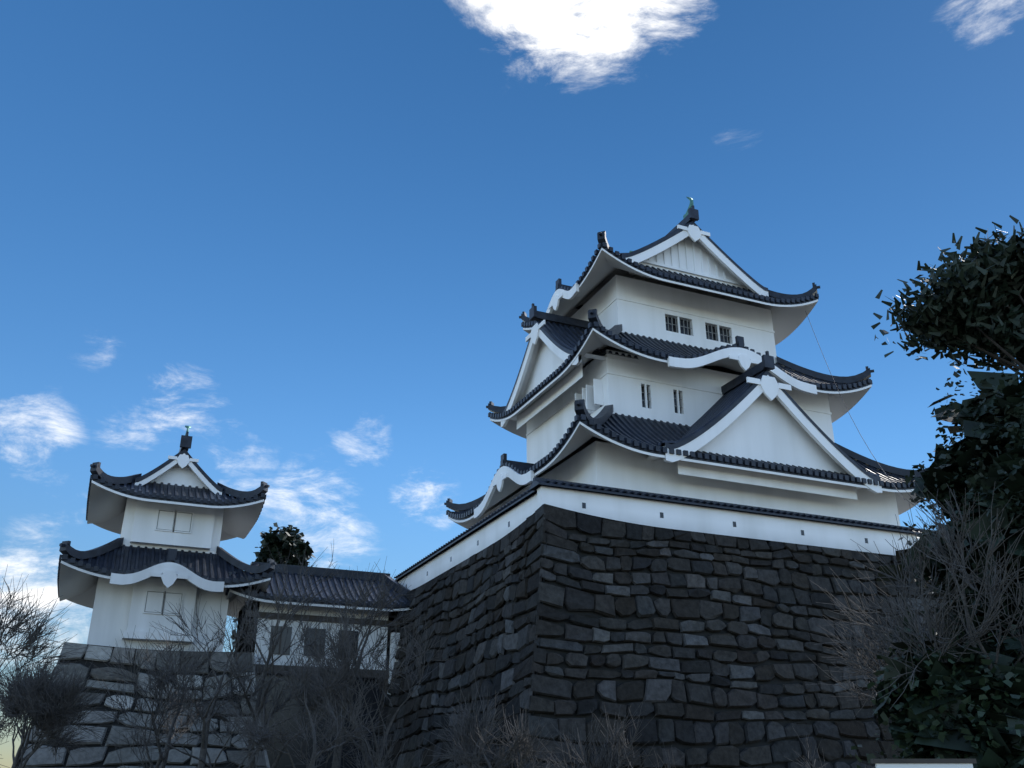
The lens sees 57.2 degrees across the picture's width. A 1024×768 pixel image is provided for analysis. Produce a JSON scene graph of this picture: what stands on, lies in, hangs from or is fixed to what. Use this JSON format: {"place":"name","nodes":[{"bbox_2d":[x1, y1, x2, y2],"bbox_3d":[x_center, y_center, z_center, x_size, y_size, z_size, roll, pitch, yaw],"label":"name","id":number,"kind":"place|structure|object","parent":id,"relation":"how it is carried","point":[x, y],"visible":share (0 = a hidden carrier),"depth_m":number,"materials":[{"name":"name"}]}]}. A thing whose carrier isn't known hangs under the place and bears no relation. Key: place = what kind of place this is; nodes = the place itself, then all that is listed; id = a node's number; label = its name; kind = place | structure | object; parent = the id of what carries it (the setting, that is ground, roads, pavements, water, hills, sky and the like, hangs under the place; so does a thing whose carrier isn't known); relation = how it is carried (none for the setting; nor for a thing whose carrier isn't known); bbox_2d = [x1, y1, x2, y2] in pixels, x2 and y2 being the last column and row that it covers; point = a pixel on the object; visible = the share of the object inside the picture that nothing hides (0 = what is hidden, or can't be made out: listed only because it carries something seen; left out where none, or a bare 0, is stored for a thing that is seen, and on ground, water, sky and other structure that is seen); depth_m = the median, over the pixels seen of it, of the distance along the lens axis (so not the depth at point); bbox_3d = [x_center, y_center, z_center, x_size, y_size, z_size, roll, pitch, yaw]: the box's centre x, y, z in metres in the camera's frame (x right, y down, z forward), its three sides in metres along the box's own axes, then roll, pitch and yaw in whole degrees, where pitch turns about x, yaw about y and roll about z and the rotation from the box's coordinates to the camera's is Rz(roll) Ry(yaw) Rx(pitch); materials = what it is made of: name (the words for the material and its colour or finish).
{"place":"outdoors","nodes":[
{"label":"outdoors","id":0,"kind":"place"},
{"bbox_2d":[0,0,1023,767],"label":"sky","id":1,"kind":"structure","parent":0,"point":[312,239],"materials":[{"name":"blue"}]},
{"label":"ground","id":2,"kind":"structure","parent":0,"visible":0},
{"bbox_2d":[0,565,90,767],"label":"bare tree","id":3,"kind":"object","parent":2,"relation":"on","point":[32,637],"visible":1,"depth_m":21.80,"materials":[{"name":"brown plant"}]},
{"bbox_2d":[0,647,120,767],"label":"bare shrub","id":4,"kind":"object","parent":2,"relation":"on","point":[35,698],"visible":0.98,"depth_m":24.93,"materials":[{"name":"brown plant"}]},
{"bbox_2d":[17,642,269,767],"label":"stone wall","id":5,"kind":"structure","parent":2,"relation":"on","point":[96,756],"depth_m":36.83,"materials":[{"name":"black stone"}]},
{"bbox_2d":[57,426,275,651],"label":"turret","id":6,"kind":"object","parent":5,"relation":"on","point":[177,518],"visible":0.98,"depth_m":40.17,"materials":[{"name":"paint"}]},
{"bbox_2d":[85,622,231,767],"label":"bare tree","id":7,"kind":"object","parent":2,"relation":"on","point":[161,684],"visible":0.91,"depth_m":28.56,"materials":[{"name":"brown plant"}]},
{"bbox_2d":[102,545,367,767],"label":"bare tree","id":8,"kind":"object","parent":2,"relation":"on","point":[274,643],"visible":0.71,"depth_m":27.61,"materials":[{"name":"brown plant"}]},
{"bbox_2d":[137,595,353,767],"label":"bare tree","id":9,"kind":"object","parent":2,"relation":"on","point":[204,743],"visible":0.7,"depth_m":27.56,"materials":[{"name":"brown plant"}]},
{"bbox_2d":[231,522,315,644],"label":"tree","id":10,"kind":"object","parent":2,"relation":"on","point":[284,540],"visible":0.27,"depth_m":58.13,"materials":[{"name":"green plant"}]},
{"bbox_2d":[225,562,412,767],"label":"building","id":11,"kind":"structure","parent":2,"relation":"on","point":[262,598],"depth_m":41.59,"materials":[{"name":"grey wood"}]},
{"bbox_2d":[217,648,456,767],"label":"bare shrub","id":12,"kind":"object","parent":2,"relation":"on","point":[264,740],"visible":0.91,"depth_m":23.41,"materials":[{"name":"brown plant"}]},
{"bbox_2d":[292,558,428,767],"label":"bare tree","id":13,"kind":"object","parent":2,"relation":"on","point":[382,605],"visible":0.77,"depth_m":29.02,"materials":[{"name":"brown plant"}]},
{"bbox_2d":[280,601,465,767],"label":"bare tree","id":14,"kind":"object","parent":2,"relation":"on","point":[346,657],"visible":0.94,"depth_m":26.29,"materials":[{"name":"brown plant"}]},
{"bbox_2d":[420,670,586,767],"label":"bare shrub","id":15,"kind":"object","parent":2,"relation":"on","point":[466,747],"visible":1,"depth_m":22.36,"materials":[{"name":"brown plant"}]},
{"bbox_2d":[539,692,658,767],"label":"bare shrub","id":16,"kind":"object","parent":2,"relation":"on","point":[618,758],"visible":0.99,"depth_m":23.91,"materials":[{"name":"brown plant"}]},
{"bbox_2d":[365,504,973,767],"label":"stone base","id":17,"kind":"object","parent":2,"relation":"on","point":[561,619],"visible":0.69,"depth_m":31.38,"materials":[{"name":"black stone"}]},
{"bbox_2d":[394,197,934,589],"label":"keep","id":18,"kind":"structure","parent":17,"relation":"on","point":[659,383],"depth_m":38.57,"materials":[{"name":"paint"}]},
{"bbox_2d":[805,311,904,499],"bbox_3d":[13.509,0.189,37.941,0.023,12.121,9.596,-2,-24,5],"label":"cable","id":19,"kind":"object","parent":18,"relation":"attached to","point":[849,413],"visible":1,"depth_m":37.44,"materials":[{"name":"black plastic"}]},
{"bbox_2d":[644,739,699,767],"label":"bare shrub","id":20,"kind":"object","parent":2,"relation":"on","point":[668,765],"visible":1,"depth_m":24.60,"materials":[{"name":"brown plant"}]},
{"bbox_2d":[789,726,873,767],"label":"bare shrub","id":21,"kind":"object","parent":2,"relation":"on","point":[808,765],"visible":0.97,"depth_m":24.42,"materials":[{"name":"brown plant"}]},
{"bbox_2d":[808,597,1023,749],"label":"bare shrub","id":22,"kind":"object","parent":2,"relation":"on","point":[857,666],"visible":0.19,"depth_m":19.06,"materials":[{"name":"brown plant"}]},
{"bbox_2d":[811,482,1023,709],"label":"bare tree","id":23,"kind":"object","parent":2,"relation":"on","point":[918,627],"visible":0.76,"depth_m":15.56,"materials":[{"name":"brown plant"}]},
{"bbox_2d":[870,759,976,767],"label":"sign board","id":24,"kind":"object","parent":2,"relation":"on","point":[923,763],"visible":1,"depth_m":5.14,"materials":[{"name":"white paint"}]},
{"bbox_2d":[849,613,1023,767],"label":"evergreen","id":25,"kind":"object","parent":2,"relation":"on","point":[969,707],"visible":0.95,"depth_m":14.53,"materials":[{"name":"green plant"}]},
{"bbox_2d":[871,215,1023,376],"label":"tree","id":26,"kind":"object","parent":2,"relation":"on","point":[973,302],"visible":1,"depth_m":20.05,"materials":[{"name":"green plant"}]},
{"bbox_2d":[877,368,1023,664],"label":"evergreen","id":27,"kind":"object","parent":2,"relation":"on","point":[984,456],"visible":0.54,"depth_m":17.76,"materials":[{"name":"green plant"}]}
]}

